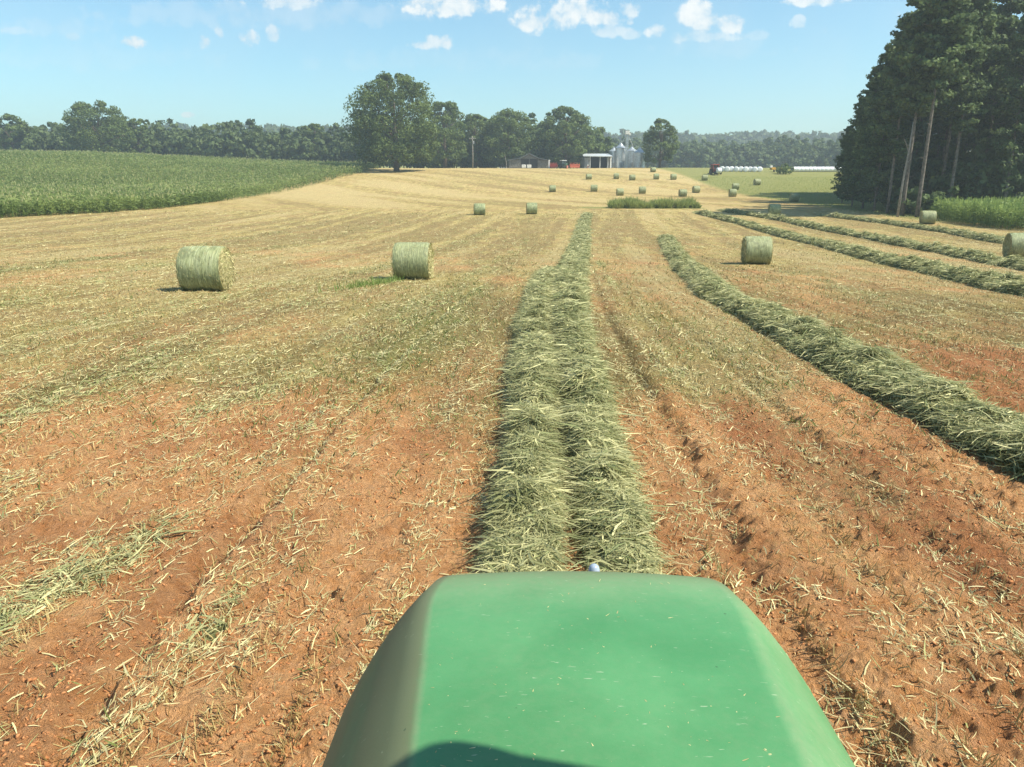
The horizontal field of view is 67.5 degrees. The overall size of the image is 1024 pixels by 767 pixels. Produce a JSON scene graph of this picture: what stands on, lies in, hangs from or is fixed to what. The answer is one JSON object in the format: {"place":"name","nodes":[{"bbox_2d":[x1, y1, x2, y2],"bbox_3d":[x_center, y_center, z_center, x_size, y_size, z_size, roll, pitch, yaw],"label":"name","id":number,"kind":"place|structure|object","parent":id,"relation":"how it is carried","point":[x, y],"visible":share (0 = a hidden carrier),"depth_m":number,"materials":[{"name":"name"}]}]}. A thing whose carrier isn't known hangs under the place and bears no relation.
{"place":"outdoors","nodes":[
{"label":"outdoors","id":0,"kind":"place"},
{"bbox_2d":[0,150,1023,766],"bbox_3d":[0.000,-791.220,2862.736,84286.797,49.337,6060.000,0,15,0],"label":"ground","id":1,"kind":"structure","parent":0,"point":[424,192],"depth_m":8.06,"materials":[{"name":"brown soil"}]},
{"bbox_2d":[0,113,38,150],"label":"broadleaf tree","id":2,"kind":"object","parent":1,"relation":"on","point":[21,128],"visible":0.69,"depth_m":317.35,"materials":[{"name":"green plant"}]},
{"bbox_2d":[54,99,137,156],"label":"broadleaf tree","id":3,"kind":"object","parent":1,"relation":"on","point":[84,129],"visible":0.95,"depth_m":301.31,"materials":[{"name":"green plant"}]},
{"bbox_2d":[0,505,201,643],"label":"windrow","id":4,"kind":"object","parent":1,"relation":"on","point":[42,592],"visible":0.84,"depth_m":5.51,"materials":[{"name":"beige plant"}]},
{"bbox_2d":[0,188,232,217],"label":"cornfield","id":5,"kind":"structure","parent":1,"relation":"on","point":[44,204],"depth_m":101.97,"materials":[{"name":"green plant"}]},
{"bbox_2d":[124,118,151,156],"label":"broadleaf tree","id":6,"kind":"object","parent":1,"relation":"on","point":[144,129],"visible":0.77,"depth_m":313.28,"materials":[{"name":"green plant"}]},
{"bbox_2d":[0,116,366,164],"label":"woodland","id":7,"kind":"object","parent":1,"relation":"on","point":[256,141],"visible":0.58,"depth_m":323.50,"materials":[{"name":"green plant"}]},
{"bbox_2d":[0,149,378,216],"bbox_3d":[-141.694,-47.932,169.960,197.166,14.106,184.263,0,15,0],"label":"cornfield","id":8,"kind":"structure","parent":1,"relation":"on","point":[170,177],"depth_m":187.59,"materials":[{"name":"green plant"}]},
{"bbox_2d":[172,245,236,290],"bbox_3d":[-9.915,-3.698,24.786,1.713,1.561,1.575,0,15,-1],"label":"hay bale","id":9,"kind":"object","parent":1,"relation":"on","point":[200,268],"visible":0.98,"depth_m":24.20,"materials":[{"name":"plant"}]},
{"bbox_2d":[161,568,260,673],"bbox_3d":[-1.942,1.587,4.937,0.507,0.282,1.293,0,15,0],"label":"windrow","id":10,"kind":"object","parent":1,"relation":"on","point":[214,631],"visible":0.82,"depth_m":4.90,"materials":[{"name":"beige plant"}]},
{"bbox_2d":[299,123,336,161],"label":"broadleaf tree","id":11,"kind":"object","parent":1,"relation":"on","point":[309,131],"visible":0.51,"depth_m":325.41,"materials":[{"name":"green plant"}]},
{"bbox_2d":[287,274,415,299],"bbox_3d":[-5.113,-3.498,26.576,1.482,0.750,9.870,4,16,15],"label":"grass tuft","id":12,"kind":"object","parent":1,"relation":"on","point":[373,281],"visible":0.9,"depth_m":26.70,"materials":[{"name":"green plant"}]},
{"bbox_2d":[340,71,447,170],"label":"broadleaf tree","id":13,"kind":"object","parent":1,"relation":"on","point":[413,146],"visible":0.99,"depth_m":224.91,"materials":[{"name":"green plant"}]},
{"bbox_2d":[389,241,434,279],"bbox_3d":[-3.834,-4.759,29.895,1.752,1.563,1.630,1,15,2],"label":"hay bale","id":14,"kind":"object","parent":1,"relation":"on","point":[412,260],"visible":0.94,"depth_m":29.25,"materials":[{"name":"plant"}]},
{"bbox_2d":[13,122,845,147],"bbox_3d":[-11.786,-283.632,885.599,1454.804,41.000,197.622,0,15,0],"label":"ridge woods","id":15,"kind":"object","parent":1,"relation":"on","point":[745,136],"visible":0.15,"depth_m":829.28,"materials":[{"name":"green plant"}]},
{"bbox_2d":[422,100,468,167],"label":"broadleaf tree","id":16,"kind":"object","parent":1,"relation":"on","point":[452,115],"visible":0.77,"depth_m":274.81,"materials":[{"name":"green plant"}]},
{"bbox_2d":[469,136,475,167],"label":"utility pole","id":17,"kind":"object","parent":1,"relation":"on","point":[472,138],"visible":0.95,"depth_m":260.01,"materials":[{"name":"grey wood"}]},
{"bbox_2d":[457,113,491,167],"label":"broadleaf tree","id":18,"kind":"object","parent":1,"relation":"on","point":[472,122],"visible":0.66,"depth_m":287.95,"materials":[{"name":"green plant"}]},
{"bbox_2d":[473,203,485,214],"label":"hay bale","id":19,"kind":"object","parent":1,"relation":"on","point":[479,209],"visible":0.97,"depth_m":96.50,"materials":[{"name":"plant"}]},
{"bbox_2d":[347,110,613,167],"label":"woodland","id":20,"kind":"object","parent":1,"relation":"on","point":[600,146],"visible":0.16,"depth_m":298.81,"materials":[{"name":"green plant"}]},
{"bbox_2d":[480,108,539,167],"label":"broadleaf tree","id":21,"kind":"object","parent":1,"relation":"on","point":[496,141],"visible":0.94,"depth_m":280.94,"materials":[{"name":"green plant"}]},
{"bbox_2d":[0,209,1023,766],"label":"loose straw","id":22,"kind":"object","parent":1,"relation":"on","point":[46,399],"visible":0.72,"depth_m":10.08,"materials":[{"name":"beige plant"}]},
{"bbox_2d":[0,233,1023,766],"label":"stubble","id":23,"kind":"object","parent":1,"relation":"on","point":[804,611],"visible":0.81,"depth_m":9.73,"materials":[{"name":"beige plant"}]},
{"bbox_2d":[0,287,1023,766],"bbox_3d":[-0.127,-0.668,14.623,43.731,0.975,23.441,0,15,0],"label":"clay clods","id":24,"kind":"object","parent":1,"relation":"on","point":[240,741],"visible":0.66,"depth_m":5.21,"materials":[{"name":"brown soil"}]},
{"bbox_2d":[453,265,587,573],"bbox_3d":[0.716,-2.005,20.488,1.910,2.067,34.180,1,15,4],"label":"windrow","id":25,"kind":"object","parent":1,"relation":"on","point":[526,521],"visible":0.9,"depth_m":7.18,"materials":[{"name":"green plant"}]},
{"bbox_2d":[508,153,550,167],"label":"barn","id":26,"kind":"structure","parent":1,"relation":"on","point":[533,161],"depth_m":274.07,"materials":[{"name":"grey metal"}]},
{"bbox_2d":[526,203,537,213],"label":"hay bale","id":27,"kind":"object","parent":1,"relation":"on","point":[531,208],"visible":0.98,"depth_m":97.93,"materials":[{"name":"plant"}]},
{"bbox_2d":[524,122,562,150],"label":"broadleaf tree","id":28,"kind":"object","parent":1,"relation":"on","point":[535,126],"visible":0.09,"depth_m":303.75,"materials":[{"name":"green plant"}]},
{"bbox_2d":[549,185,555,191],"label":"hay bale","id":29,"kind":"object","parent":1,"relation":"on","point":[552,188],"visible":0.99,"depth_m":165.70,"materials":[{"name":"plant"}]},
{"bbox_2d":[550,163,557,167],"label":"hay machine","id":30,"kind":"object","parent":1,"relation":"on","point":[554,165],"visible":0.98,"depth_m":267.54,"materials":[{"name":"red paint"}]},
{"bbox_2d":[559,160,568,167],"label":"tractor","id":31,"kind":"object","parent":1,"relation":"on","point":[563,163],"visible":1,"depth_m":265.49,"materials":[{"name":"green paint"}]},
{"bbox_2d":[537,105,593,163],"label":"broadleaf tree","id":32,"kind":"object","parent":1,"relation":"on","point":[576,120],"visible":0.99,"depth_m":278.54,"materials":[{"name":"green plant"}]},
{"bbox_2d":[569,163,579,167],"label":"hay machine","id":33,"kind":"object","parent":1,"relation":"on","point":[573,165],"visible":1,"depth_m":264.71,"materials":[{"name":"red paint"}]},
{"bbox_2d":[322,563,855,766],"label":"green tractor","id":34,"kind":"object","parent":1,"relation":"on","point":[593,666],"visible":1,"depth_m":1.78,"materials":[{"name":"paint"}]},
{"bbox_2d":[586,174,591,178],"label":"hay bale","id":35,"kind":"object","parent":1,"relation":"on","point":[588,176],"visible":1,"depth_m":199.81,"materials":[{"name":"plant"}]},
{"bbox_2d":[590,185,597,191],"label":"hay bale","id":36,"kind":"object","parent":1,"relation":"on","point":[594,188],"visible":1,"depth_m":166.57,"materials":[{"name":"plant"}]},
{"bbox_2d":[582,154,612,167],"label":"open shed","id":37,"kind":"structure","parent":1,"relation":"on","point":[600,161],"depth_m":278.31,"materials":[{"name":"metal"}]},
{"bbox_2d":[608,147,614,167],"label":"grain bin","id":38,"kind":"object","parent":1,"relation":"on","point":[612,151],"visible":0.32,"depth_m":282.53,"materials":[{"name":"metal"}]},
{"bbox_2d":[547,211,676,574],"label":"windrow","id":39,"kind":"object","parent":1,"relation":"on","point":[614,515],"visible":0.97,"depth_m":7.86,"materials":[{"name":"plant"}]},
{"bbox_2d":[613,173,618,178],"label":"hay bale","id":40,"kind":"object","parent":1,"relation":"on","point":[616,176],"visible":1,"depth_m":200.80,"materials":[{"name":"plant"}]},
{"bbox_2d":[616,188,623,195],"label":"hay bale","id":41,"kind":"object","parent":1,"relation":"on","point":[619,191],"visible":1,"depth_m":152.75,"materials":[{"name":"plant"}]},
{"bbox_2d":[615,142,625,167],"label":"grain bin","id":42,"kind":"object","parent":1,"relation":"on","point":[620,159],"visible":0.87,"depth_m":277.67,"materials":[{"name":"metal"}]},
{"bbox_2d":[621,131,632,167],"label":"elevator tower","id":43,"kind":"structure","parent":1,"relation":"on","point":[626,144],"depth_m":275.29,"materials":[{"name":"metal"}]},
{"bbox_2d":[627,146,636,167],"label":"grain bin","id":44,"kind":"object","parent":1,"relation":"on","point":[630,152],"visible":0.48,"depth_m":280.58,"materials":[{"name":"metal"}]},
{"bbox_2d":[629,175,635,179],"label":"hay bale","id":45,"kind":"object","parent":1,"relation":"on","point":[631,177],"visible":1,"depth_m":196.89,"materials":[{"name":"plant"}]},
{"bbox_2d":[633,147,644,167],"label":"grain bin","id":46,"kind":"object","parent":1,"relation":"on","point":[638,162],"visible":0.84,"depth_m":275.93,"materials":[{"name":"metal"}]},
{"bbox_2d":[639,186,645,193],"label":"hay bale","id":47,"kind":"object","parent":1,"relation":"on","point":[642,189],"visible":1,"depth_m":159.91,"materials":[{"name":"plant"}]},
{"bbox_2d":[607,195,701,208],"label":"weeds","id":48,"kind":"object","parent":1,"relation":"on","point":[631,202],"visible":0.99,"depth_m":110.92,"materials":[{"name":"green plant"}]},
{"bbox_2d":[653,173,658,178],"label":"hay bale","id":49,"kind":"object","parent":1,"relation":"on","point":[655,176],"visible":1,"depth_m":199.11,"materials":[{"name":"plant"}]},
{"bbox_2d":[642,118,680,167],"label":"broadleaf tree","id":50,"kind":"object","parent":1,"relation":"on","point":[653,136],"visible":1,"depth_m":268.44,"materials":[{"name":"green plant"}]},
{"bbox_2d":[670,174,676,179],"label":"hay bale","id":51,"kind":"object","parent":1,"relation":"on","point":[673,176],"visible":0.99,"depth_m":197.84,"materials":[{"name":"plant"}]},
{"bbox_2d":[678,189,687,196],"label":"hay bale","id":52,"kind":"object","parent":1,"relation":"on","point":[682,192],"visible":0.98,"depth_m":148.40,"materials":[{"name":"plant"}]},
{"bbox_2d":[692,186,699,192],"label":"hay bale","id":53,"kind":"object","parent":1,"relation":"on","point":[695,189],"visible":0.98,"depth_m":161.84,"materials":[{"name":"plant"}]},
{"bbox_2d":[702,175,707,179],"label":"hay bale","id":54,"kind":"object","parent":1,"relation":"on","point":[704,177],"visible":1,"depth_m":195.46,"materials":[{"name":"plant"}]},
{"bbox_2d":[707,164,721,174],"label":"tractor","id":55,"kind":"object","parent":1,"relation":"on","point":[713,168],"visible":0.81,"depth_m":212.99,"materials":[{"name":"red paint"}]},
{"bbox_2d":[596,135,852,167],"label":"woodland","id":56,"kind":"object","parent":1,"relation":"on","point":[767,153],"visible":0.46,"depth_m":427.05,"materials":[{"name":"green plant"}]},
{"bbox_2d":[728,189,736,196],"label":"hay bale","id":57,"kind":"object","parent":1,"relation":"on","point":[732,192],"visible":0.99,"depth_m":147.48,"materials":[{"name":"plant"}]},
{"bbox_2d":[732,183,739,189],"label":"hay bale","id":58,"kind":"object","parent":1,"relation":"on","point":[735,186],"visible":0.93,"depth_m":170.86,"materials":[{"name":"plant"}]},
{"bbox_2d":[753,179,760,184],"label":"hay bale","id":59,"kind":"object","parent":1,"relation":"on","point":[756,181],"visible":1,"depth_m":182.68,"materials":[{"name":"plant"}]},
{"bbox_2d":[740,236,774,264],"bbox_3d":[12.585,-6.837,39.478,1.662,1.556,1.561,2,15,7],"label":"hay bale","id":60,"kind":"object","parent":1,"relation":"on","point":[756,249],"visible":0.98,"depth_m":38.88,"materials":[{"name":"plant"}]},
{"bbox_2d":[767,204,780,214],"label":"hay bale","id":61,"kind":"object","parent":1,"relation":"on","point":[774,209],"visible":0.84,"depth_m":94.93,"materials":[{"name":"plant"}]},
{"bbox_2d":[775,163,795,173],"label":"shrub","id":62,"kind":"object","parent":1,"relation":"on","point":[783,169],"visible":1,"depth_m":216.84,"materials":[{"name":"green plant"}]},
{"bbox_2d":[789,193,799,201],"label":"hay bale","id":63,"kind":"object","parent":1,"relation":"on","point":[794,197],"visible":0.98,"depth_m":128.73,"materials":[{"name":"plant"}]},
{"bbox_2d":[678,176,964,220],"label":"rough grass","id":64,"kind":"structure","parent":1,"relation":"on","point":[813,199],"depth_m":165.33,"materials":[{"name":"green plant"}]},
{"bbox_2d":[655,233,1023,481],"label":"windrow","id":65,"kind":"object","parent":1,"relation":"on","point":[950,408],"visible":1,"depth_m":11.13,"materials":[{"name":"green plant"}]},
{"bbox_2d":[830,125,851,202],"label":"pine tree","id":66,"kind":"object","parent":1,"relation":"on","point":[841,157],"visible":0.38,"depth_m":122.92,"materials":[{"name":"green plant"}]},
{"bbox_2d":[836,98,864,205],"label":"pine tree","id":67,"kind":"object","parent":1,"relation":"on","point":[849,150],"visible":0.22,"depth_m":114.01,"materials":[{"name":"green plant"}]},
{"bbox_2d":[692,209,1023,296],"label":"windrow","id":68,"kind":"object","parent":1,"relation":"on","point":[1006,282],"visible":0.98,"depth_m":36.04,"materials":[{"name":"green plant"}]},
{"bbox_2d":[838,66,891,208],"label":"pine tree","id":69,"kind":"object","parent":1,"relation":"on","point":[861,116],"visible":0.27,"depth_m":107.65,"materials":[{"name":"green plant"}]},
{"bbox_2d":[717,208,1023,270],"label":"windrow","id":70,"kind":"object","parent":1,"relation":"on","point":[1016,262],"visible":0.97,"depth_m":54.35,"materials":[{"name":"green plant"}]},
{"bbox_2d":[852,42,917,210],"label":"pine tree","id":71,"kind":"object","parent":1,"relation":"on","point":[875,177],"visible":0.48,"depth_m":101.59,"materials":[{"name":"green plant"}]},
{"bbox_2d":[867,9,924,213],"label":"pine tree","id":72,"kind":"object","parent":1,"relation":"on","point":[898,148],"visible":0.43,"depth_m":95.99,"materials":[{"name":"green plant"}]},
{"bbox_2d":[896,122,913,216],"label":"dead tree","id":73,"kind":"object","parent":1,"relation":"on","point":[900,195],"visible":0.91,"depth_m":92.14,"materials":[{"name":"brown wood"}]},
{"bbox_2d":[818,212,1004,243],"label":"windrow","id":74,"kind":"object","parent":1,"relation":"on","point":[982,236],"visible":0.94,"depth_m":73.73,"materials":[{"name":"green plant"}]},
{"bbox_2d":[904,8,929,169],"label":"pine tree","id":75,"kind":"object","parent":1,"relation":"on","point":[909,124],"visible":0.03,"depth_m":117.90,"materials":[{"name":"green plant"}]},
{"bbox_2d":[901,117,933,152],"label":"pine tree","id":76,"kind":"object","parent":1,"relation":"on","point":[907,132],"visible":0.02,"depth_m":127.32,"materials":[{"name":"green plant"}]},
{"bbox_2d":[904,118,932,154],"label":"pine tree","id":77,"kind":"object","parent":1,"relation":"on","point":[921,139],"visible":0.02,"depth_m":120.64,"materials":[{"name":"green plant"}]},
{"bbox_2d":[888,0,964,215],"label":"pine tree","id":78,"kind":"object","parent":1,"relation":"on","point":[909,104],"visible":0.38,"depth_m":90.52,"materials":[{"name":"green plant"}]},
{"bbox_2d":[919,210,936,223],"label":"hay bale","id":79,"kind":"object","parent":1,"relation":"on","point":[928,217],"visible":0.98,"depth_m":82.03,"materials":[{"name":"plant"}]},
{"bbox_2d":[915,117,963,164],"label":"pine tree","id":80,"kind":"object","parent":1,"relation":"on","point":[921,146],"visible":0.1,"depth_m":111.25,"materials":[{"name":"green plant"}]},
{"bbox_2d":[894,0,985,216],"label":"pine tree","id":81,"kind":"object","parent":1,"relation":"on","point":[950,26],"visible":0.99,"depth_m":86.47,"materials":[{"name":"green plant"}]},
{"bbox_2d":[919,119,962,156],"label":"pine tree","id":82,"kind":"object","parent":1,"relation":"on","point":[935,139],"visible":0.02,"depth_m":122.72,"materials":[{"name":"green plant"}]},
{"bbox_2d":[870,142,1023,215],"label":"understorey","id":83,"kind":"object","parent":1,"relation":"on","point":[971,180],"visible":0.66,"depth_m":98.30,"materials":[{"name":"green plant"}]},
{"bbox_2d":[926,111,983,159],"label":"pine tree","id":84,"kind":"object","parent":1,"relation":"on","point":[941,140],"visible":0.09,"depth_m":105.54,"materials":[{"name":"green plant"}]},
{"bbox_2d":[929,0,1011,197],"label":"pine tree","id":85,"kind":"object","parent":1,"relation":"on","point":[963,100],"visible":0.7,"depth_m":91.36,"materials":[{"name":"green plant"}]},
{"bbox_2d":[933,1,1007,175],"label":"pine tree","id":86,"kind":"object","parent":1,"relation":"on","point":[946,120],"visible":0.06,"depth_m":96.96,"materials":[{"name":"green plant"}]},
{"bbox_2d":[929,196,1023,229],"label":"tall crop","id":87,"kind":"object","parent":1,"relation":"on","point":[996,212],"visible":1,"depth_m":80.98,"materials":[{"name":"green plant"}]},
{"bbox_2d":[954,0,1023,173],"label":"pine tree","id":88,"kind":"object","parent":1,"relation":"on","point":[1008,27],"visible":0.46,"depth_m":96.80,"materials":[{"name":"green plant"}]},
{"bbox_2d":[966,6,1014,161],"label":"pine tree","id":89,"kind":"object","parent":1,"relation":"on","point":[993,10],"visible":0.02,"depth_m":109.69,"materials":[{"name":"green plant"}]},
{"bbox_2d":[987,1,1023,201],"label":"pine tree","id":90,"kind":"object","parent":1,"relation":"on","point":[1008,104],"visible":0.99,"depth_m":91.88,"materials":[{"name":"green plant"}]},
{"bbox_2d":[1002,233,1023,257],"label":"hay bale","id":91,"kind":"object","parent":1,"relation":"on","point":[1013,243],"visible":0.92,"depth_m":43.55,"materials":[{"name":"plant"}]},
{"bbox_2d":[1011,95,1023,152],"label":"pine tree","id":92,"kind":"object","parent":1,"relation":"on","point":[1020,137],"visible":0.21,"depth_m":95.66,"materials":[{"name":"green plant"}]},
{"bbox_2d":[0,0,1023,135],"label":"sky","id":93,"kind":"structure","parent":0,"point":[701,67],"materials":[{"name":"blue"}]}
]}

